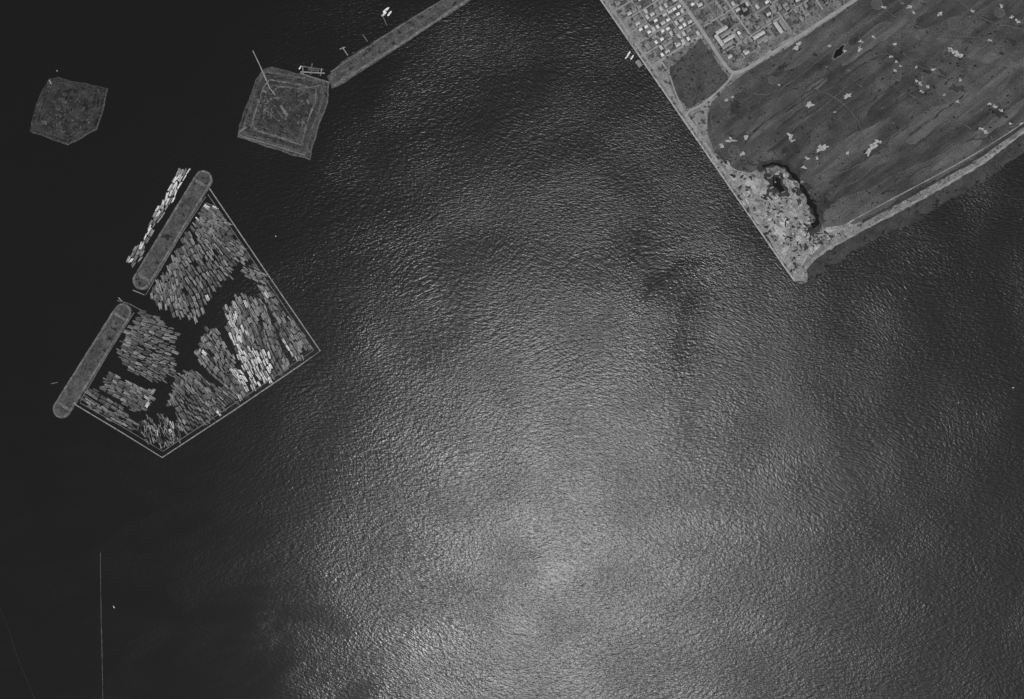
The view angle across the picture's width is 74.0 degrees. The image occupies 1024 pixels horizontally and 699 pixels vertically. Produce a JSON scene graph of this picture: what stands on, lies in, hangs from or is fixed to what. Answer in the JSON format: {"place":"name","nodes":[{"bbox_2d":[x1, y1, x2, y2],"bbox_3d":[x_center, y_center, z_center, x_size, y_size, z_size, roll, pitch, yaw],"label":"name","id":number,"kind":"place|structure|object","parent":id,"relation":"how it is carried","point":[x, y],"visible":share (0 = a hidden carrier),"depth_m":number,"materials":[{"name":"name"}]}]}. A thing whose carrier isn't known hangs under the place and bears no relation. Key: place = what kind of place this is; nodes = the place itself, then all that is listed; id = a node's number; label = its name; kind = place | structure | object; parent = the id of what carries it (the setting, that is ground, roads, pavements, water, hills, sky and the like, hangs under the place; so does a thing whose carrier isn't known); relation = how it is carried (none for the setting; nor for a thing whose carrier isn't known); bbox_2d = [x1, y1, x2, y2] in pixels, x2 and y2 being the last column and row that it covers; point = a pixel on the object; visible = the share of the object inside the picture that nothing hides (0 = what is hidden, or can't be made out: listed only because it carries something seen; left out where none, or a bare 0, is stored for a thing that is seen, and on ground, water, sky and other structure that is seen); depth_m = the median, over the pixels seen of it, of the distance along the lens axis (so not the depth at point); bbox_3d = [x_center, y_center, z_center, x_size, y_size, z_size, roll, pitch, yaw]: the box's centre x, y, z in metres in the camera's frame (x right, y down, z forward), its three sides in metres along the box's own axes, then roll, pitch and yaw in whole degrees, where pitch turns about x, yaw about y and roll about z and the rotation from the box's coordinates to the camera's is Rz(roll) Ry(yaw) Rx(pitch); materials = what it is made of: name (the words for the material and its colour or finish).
{"place":"outdoors","nodes":[
{"label":"outdoors","id":0,"kind":"place"},
{"bbox_2d":[29,77,106,145],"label":"islet ground","id":1,"kind":"structure","parent":0,"point":[55,91],"depth_m":1292.00,"materials":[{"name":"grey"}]},
{"bbox_2d":[39,70,96,133],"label":"islet ruins","id":2,"kind":"object","parent":1,"relation":"on","point":[67,105],"visible":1,"depth_m":1291.20,"materials":[{"name":"grey stone"}]},
{"bbox_2d":[38,84,97,136],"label":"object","id":3,"kind":"object","parent":1,"relation":"on","point":[92,92],"visible":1,"depth_m":1291.75,"materials":[{"name":"grey"}]},
{"bbox_2d":[53,303,132,417],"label":"pond embankment","id":4,"kind":"structure","parent":0,"point":[80,380],"depth_m":1291.55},
{"bbox_2d":[132,170,212,289],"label":"pond embankment","id":5,"kind":"structure","parent":0,"point":[180,217],"depth_m":1291.55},
{"bbox_2d":[237,66,328,160],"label":"fort island ground","id":6,"kind":"structure","parent":0,"point":[312,90],"depth_m":1291.70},
{"bbox_2d":[238,71,331,155],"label":"island embankments","id":7,"kind":"object","parent":6,"relation":"on","point":[293,122],"visible":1,"depth_m":1291.50,"materials":[{"name":"grey stone"}]},
{"bbox_2d":[248,75,322,146],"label":"fort ruins","id":8,"kind":"object","parent":6,"relation":"on","point":[281,106],"visible":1,"depth_m":1290.94,"materials":[{"name":"grey stone"}]},
{"bbox_2d":[332,0,456,76],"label":"causeway road","id":9,"kind":"structure","parent":0,"point":[393,39],"depth_m":1291.35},
{"bbox_2d":[327,0,471,87],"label":"causeway embankment","id":10,"kind":"structure","parent":0,"point":[390,36],"depth_m":1291.50,"materials":[{"name":"grey stone"}]},
{"bbox_2d":[330,0,441,71],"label":"causeway riprap","id":11,"kind":"object","parent":10,"relation":"on","point":[388,33],"visible":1,"depth_m":1291.20,"materials":[{"name":"grey stone"}]},
{"bbox_2d":[333,0,468,85],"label":"causeway riprap","id":12,"kind":"object","parent":10,"relation":"on","point":[443,15],"visible":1,"depth_m":1291.20,"materials":[{"name":"grey stone"}]},
{"bbox_2d":[0,0,1023,698],"bbox_3d":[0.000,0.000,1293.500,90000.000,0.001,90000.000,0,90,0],"label":"bay water","id":13,"kind":"structure","parent":0,"point":[590,390],"depth_m":1293.50,"materials":[{"name":"black liquid"}]},
{"bbox_2d":[0,608,34,698],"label":"floating boom","id":14,"kind":"object","parent":13,"relation":"on","point":[16,653],"visible":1,"depth_m":1293.20,"materials":[{"name":"grey"}]},
{"bbox_2d":[100,552,103,698],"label":"pile breakwater","id":15,"kind":"object","parent":13,"relation":"in","point":[101,626],"visible":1,"depth_m":1292.60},
{"bbox_2d":[79,388,137,431],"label":"log raft","id":16,"kind":"object","parent":13,"relation":"on","point":[129,420],"visible":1,"depth_m":1292.73,"materials":[{"name":"grey wood"}]},
{"bbox_2d":[96,370,155,413],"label":"log raft","id":17,"kind":"object","parent":13,"relation":"on","point":[135,389],"visible":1,"depth_m":1292.71,"materials":[{"name":"grey wood"}]},
{"bbox_2d":[129,240,146,264],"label":"lumber raft","id":18,"kind":"object","parent":13,"relation":"on","point":[136,250],"visible":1,"depth_m":1292.72,"materials":[{"name":"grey wood"}]},
{"bbox_2d":[117,310,180,383],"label":"log raft","id":19,"kind":"object","parent":13,"relation":"on","point":[143,328],"visible":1,"depth_m":1292.70,"materials":[{"name":"grey wood"}]},
{"bbox_2d":[145,389,154,407],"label":"log boom stick","id":20,"kind":"object","parent":13,"relation":"in","point":[150,396],"visible":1,"depth_m":1292.68,"materials":[{"name":"grey wood"}]},
{"bbox_2d":[140,206,167,245],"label":"lumber raft","id":21,"kind":"object","parent":13,"relation":"on","point":[149,228],"visible":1,"depth_m":1292.73,"materials":[{"name":"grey wood"}]},
{"bbox_2d":[137,416,180,451],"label":"log raft","id":22,"kind":"object","parent":13,"relation":"on","point":[148,429],"visible":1,"depth_m":1292.50,"materials":[{"name":"grey wood"}]},
{"bbox_2d":[165,372,186,405],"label":"log boom stick","id":23,"kind":"object","parent":13,"relation":"in","point":[177,387],"visible":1,"depth_m":1292.65,"materials":[{"name":"grey wood"}]},
{"bbox_2d":[163,168,190,207],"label":"lumber raft","id":24,"kind":"object","parent":13,"relation":"on","point":[175,180],"visible":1,"depth_m":1292.71,"materials":[{"name":"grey wood"}]},
{"bbox_2d":[75,188,320,457],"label":"pond boom fence","id":25,"kind":"object","parent":13,"relation":"in","point":[244,396],"visible":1,"depth_m":1292.20,"materials":[{"name":"grey wood"}]},
{"bbox_2d":[151,203,249,319],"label":"log raft","id":26,"kind":"object","parent":13,"relation":"on","point":[210,223],"visible":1,"depth_m":1292.70,"materials":[{"name":"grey wood"}]},
{"bbox_2d":[197,331,212,354],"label":"log boom stick","id":27,"kind":"object","parent":13,"relation":"in","point":[205,338],"visible":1,"depth_m":1292.72,"materials":[{"name":"grey wood"}]},
{"bbox_2d":[168,369,243,433],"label":"log raft","id":28,"kind":"object","parent":13,"relation":"on","point":[194,391],"visible":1,"depth_m":1292.71,"materials":[{"name":"grey wood"}]},
{"bbox_2d":[194,327,250,397],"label":"log raft","id":29,"kind":"object","parent":13,"relation":"on","point":[227,385],"visible":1,"depth_m":1292.71,"materials":[{"name":"grey wood"}]},
{"bbox_2d":[242,263,266,283],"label":"log raft","id":30,"kind":"object","parent":13,"relation":"on","point":[257,277],"visible":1,"depth_m":1292.69,"materials":[{"name":"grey wood"}]},
{"bbox_2d":[224,291,290,390],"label":"log raft","id":31,"kind":"object","parent":13,"relation":"on","point":[246,337],"visible":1,"depth_m":1292.72,"materials":[{"name":"grey wood"}]},
{"bbox_2d":[259,66,269,87],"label":"timber pier","id":32,"kind":"structure","parent":13,"relation":"in","point":[264,76],"depth_m":1290.40,"materials":[{"name":"grey wood"}]},
{"bbox_2d":[259,281,315,362],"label":"log raft","id":33,"kind":"object","parent":13,"relation":"on","point":[285,328],"visible":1,"depth_m":1292.71,"materials":[{"name":"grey wood"}]},
{"bbox_2d":[300,71,324,73],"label":"landing dock","id":34,"kind":"object","parent":13,"relation":"in","point":[312,72],"visible":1,"depth_m":1291.00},
{"bbox_2d":[308,68,318,71],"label":"landing dock","id":35,"kind":"object","parent":13,"relation":"in","point":[313,69],"visible":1,"depth_m":1290.10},
{"bbox_2d":[635,60,641,67],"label":"boat shed","id":36,"kind":"object","parent":13,"relation":"in","point":[638,63],"visible":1,"depth_m":1286.47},
{"bbox_2d":[652,35,701,67],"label":"field road","id":37,"kind":"structure","parent":0,"point":[679,48],"depth_m":1290.33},
{"bbox_2d":[657,56,703,138],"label":"field road","id":38,"kind":"structure","parent":0,"point":[659,59],"depth_m":1290.36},
{"bbox_2d":[605,0,787,263],"bbox_3d":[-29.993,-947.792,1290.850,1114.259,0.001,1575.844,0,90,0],"label":"shore promenade road","id":39,"kind":"structure","parent":0,"point":[702,140],"depth_m":1290.85,"materials":[{"name":"grey asphalt"}]},
{"bbox_2d":[670,39,728,107],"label":"scrub field","id":40,"kind":"structure","parent":0,"point":[710,77],"depth_m":1290.55,"materials":[{"name":"grey plant"}]},
{"bbox_2d":[685,74,732,116],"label":"field road","id":41,"kind":"structure","parent":0,"point":[711,96],"depth_m":1290.30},
{"bbox_2d":[621,0,850,108],"bbox_3d":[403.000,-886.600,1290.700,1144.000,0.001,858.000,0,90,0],"label":"town ground","id":42,"kind":"structure","parent":0,"point":[753,51],"depth_m":1290.70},
{"bbox_2d":[602,0,822,66],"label":"town streets","id":43,"kind":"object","parent":42,"relation":"on","point":[736,15],"visible":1,"depth_m":1290.44,"materials":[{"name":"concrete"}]},
{"bbox_2d":[714,34,724,46],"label":"barracks","id":44,"kind":"structure","parent":42,"relation":"on","point":[718,40],"depth_m":1285.80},
{"bbox_2d":[612,0,828,60],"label":"yard lawns","id":45,"kind":"structure","parent":42,"relation":"on","point":[730,21],"depth_m":1290.58,"materials":[{"name":"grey plant"}]},
{"bbox_2d":[715,25,727,34],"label":"barracks","id":46,"kind":"structure","parent":42,"relation":"on","point":[721,30],"depth_m":1285.69,"materials":[{"name":"white"}]},
{"bbox_2d":[719,29,731,38],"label":"barracks","id":47,"kind":"structure","parent":42,"relation":"on","point":[725,34],"depth_m":1285.74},
{"bbox_2d":[721,41,732,50],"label":"barracks","id":48,"kind":"structure","parent":42,"relation":"on","point":[726,45],"depth_m":1285.72,"materials":[{"name":"grey"}]},
{"bbox_2d":[722,34,734,43],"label":"barracks","id":49,"kind":"structure","parent":42,"relation":"on","point":[728,38],"depth_m":1285.65,"materials":[{"name":"white"}]},
{"bbox_2d":[712,3,750,49],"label":"school yard","id":50,"kind":"structure","parent":42,"relation":"on","point":[745,11],"depth_m":1290.53,"materials":[{"name":"grey"}]},
{"bbox_2d":[731,31,740,42],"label":"barracks","id":51,"kind":"structure","parent":42,"relation":"on","point":[737,38],"depth_m":1285.71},
{"bbox_2d":[752,30,764,39],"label":"barracks","id":52,"kind":"structure","parent":42,"relation":"on","point":[756,36],"depth_m":1285.62,"materials":[{"name":"white"}]},
{"bbox_2d":[755,35,767,44],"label":"barracks","id":53,"kind":"structure","parent":42,"relation":"on","point":[762,39],"depth_m":1285.71,"materials":[{"name":"grey"}]},
{"bbox_2d":[773,22,783,33],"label":"barracks","id":54,"kind":"structure","parent":42,"relation":"on","point":[778,28],"depth_m":1285.80,"materials":[{"name":"white"}]},
{"bbox_2d":[779,19,787,30],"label":"barracks","id":55,"kind":"structure","parent":42,"relation":"on","point":[782,25],"depth_m":1285.77,"materials":[{"name":"grey"}]},
{"bbox_2d":[679,0,856,73],"bbox_3d":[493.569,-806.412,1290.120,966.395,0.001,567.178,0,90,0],"label":"road","id":56,"kind":"structure","parent":0,"point":[714,49],"depth_m":1290.12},
{"bbox_2d":[771,174,783,191],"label":"lagoon water","id":57,"kind":"structure","parent":0,"point":[778,185],"depth_m":1290.50,"materials":[{"name":"black liquid"}]},
{"bbox_2d":[725,164,853,275],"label":"bare ground","id":58,"kind":"structure","parent":0,"point":[785,248],"depth_m":1290.95,"materials":[{"name":"grey soil"}]},
{"bbox_2d":[765,171,789,199],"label":"lagoon scrub","id":59,"kind":"object","parent":58,"relation":"on","point":[773,190],"visible":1,"depth_m":1290.60,"materials":[{"name":"grey plant"}]},
{"bbox_2d":[729,171,850,271],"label":"spoil heaps","id":60,"kind":"object","parent":58,"relation":"on","point":[816,239],"visible":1,"depth_m":1290.14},
{"bbox_2d":[727,161,853,272],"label":"dirt tracks","id":61,"kind":"object","parent":58,"relation":"on","point":[793,201],"visible":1,"depth_m":1290.32},
{"bbox_2d":[757,159,825,236],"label":"slough bank","id":62,"kind":"structure","parent":0,"point":[817,229],"depth_m":1290.15,"materials":[{"name":"black soil"}]},
{"bbox_2d":[762,161,820,228],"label":"slough water","id":63,"kind":"structure","parent":0,"point":[810,200],"depth_m":1290.05,"materials":[{"name":"black liquid"}]},
{"bbox_2d":[603,0,1023,283],"bbox_3d":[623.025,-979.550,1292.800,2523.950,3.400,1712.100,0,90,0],"label":"mainland ground","id":64,"kind":"structure","parent":0,"point":[702,110],"depth_m":1291.10,"materials":[{"name":"grey soil"}]},
{"bbox_2d":[628,37,635,44],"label":"boat shed","id":65,"kind":"object","parent":64,"relation":"on","point":[631,40],"visible":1,"depth_m":1286.43,"materials":[{"name":"grey"}]},
{"bbox_2d":[644,42,650,50],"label":"boat shed","id":66,"kind":"object","parent":64,"relation":"on","point":[647,46],"visible":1,"depth_m":1286.60,"materials":[{"name":"grey"}]},
{"bbox_2d":[692,116,698,124],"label":"boat shed","id":67,"kind":"object","parent":64,"relation":"on","point":[695,120],"visible":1,"depth_m":1286.46,"materials":[{"name":"grey"}]},
{"bbox_2d":[600,0,794,280],"bbox_3d":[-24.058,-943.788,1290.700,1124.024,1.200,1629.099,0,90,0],"label":"seawall","id":68,"kind":"object","parent":64,"relation":"on","point":[698,141],"visible":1,"depth_m":1290.10,"materials":[{"name":"concrete"}]},
{"bbox_2d":[694,112,701,119],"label":"boat shed","id":69,"kind":"object","parent":64,"relation":"on","point":[698,116],"visible":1,"depth_m":1286.30,"materials":[{"name":"grey"}]},
{"bbox_2d":[708,0,1023,227],"bbox_3d":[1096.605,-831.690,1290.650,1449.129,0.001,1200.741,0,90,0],"label":"golf course turf","id":70,"kind":"structure","parent":64,"relation":"on","point":[833,130],"depth_m":1290.65,"materials":[{"name":"grey plant"}]},
{"bbox_2d":[620,0,1009,231],"bbox_3d":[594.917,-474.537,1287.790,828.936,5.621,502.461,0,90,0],"label":"tree grove","id":71,"kind":"object","parent":70,"relation":"on","point":[780,67],"visible":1,"depth_m":1287.78,"materials":[{"name":"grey plant"}]},
{"bbox_2d":[720,0,1008,168],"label":"putting greens","id":72,"kind":"object","parent":70,"relation":"on","point":[950,96],"visible":1,"depth_m":1290.01,"materials":[{"name":"grey plant"}]},
{"bbox_2d":[719,0,1010,169],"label":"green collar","id":73,"kind":"object","parent":70,"relation":"on","point":[893,77],"visible":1,"depth_m":1290.09,"materials":[{"name":"plant"}]},
{"bbox_2d":[711,0,1023,203],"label":"golf cart paths","id":74,"kind":"structure","parent":70,"relation":"on","point":[909,94],"depth_m":1289.78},
{"bbox_2d":[719,4,1022,168],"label":"sand bunkers","id":75,"kind":"object","parent":70,"relation":"on","point":[824,146],"visible":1,"depth_m":1289.92,"materials":[{"name":"grey sand"}]},
{"bbox_2d":[729,14,1017,218],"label":"scrub patches","id":76,"kind":"object","parent":70,"relation":"on","point":[791,147],"visible":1,"depth_m":1290.17,"materials":[{"name":"grey plant"}]},
{"bbox_2d":[724,0,1023,199],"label":"mown rough","id":77,"kind":"object","parent":70,"relation":"on","point":[875,175],"visible":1,"depth_m":1290.32,"materials":[{"name":"grey plant"}]},
{"bbox_2d":[743,10,1023,177],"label":"fairways","id":78,"kind":"structure","parent":70,"relation":"on","point":[968,105],"depth_m":1290.41,"materials":[{"name":"grey plant"}]},
{"bbox_2d":[747,0,990,194],"bbox_3d":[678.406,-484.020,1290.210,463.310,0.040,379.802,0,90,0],"label":"hedgerows","id":79,"kind":"object","parent":78,"relation":"on","point":[875,97],"visible":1,"depth_m":1290.21,"materials":[{"name":"grey plant"}]},
{"bbox_2d":[834,45,843,58],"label":"pond water","id":80,"kind":"structure","parent":0,"point":[839,52],"depth_m":1290.00,"materials":[{"name":"black liquid"}]},
{"bbox_2d":[832,43,845,60],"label":"pond bank","id":81,"kind":"structure","parent":0,"point":[844,44],"depth_m":1290.10,"materials":[{"name":"grey soil"}]},
{"bbox_2d":[793,124,1021,261],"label":"shore path","id":82,"kind":"structure","parent":0,"point":[919,184],"depth_m":1290.48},
{"bbox_2d":[793,134,1023,286],"bbox_3d":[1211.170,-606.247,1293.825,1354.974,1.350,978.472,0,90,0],"label":"mudflat shore","id":83,"kind":"structure","parent":0,"point":[984,172],"depth_m":1293.15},
{"bbox_2d":[799,131,1023,279],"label":"beach","id":84,"kind":"structure","parent":0,"point":[831,247],"depth_m":1290.55,"materials":[{"name":"grey sand"}]},
{"bbox_2d":[861,124,1023,222],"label":"shore scrub","id":85,"kind":"object","parent":84,"relation":"on","point":[976,157],"visible":1,"depth_m":1290.52,"materials":[{"name":"grey plant"}]}
]}

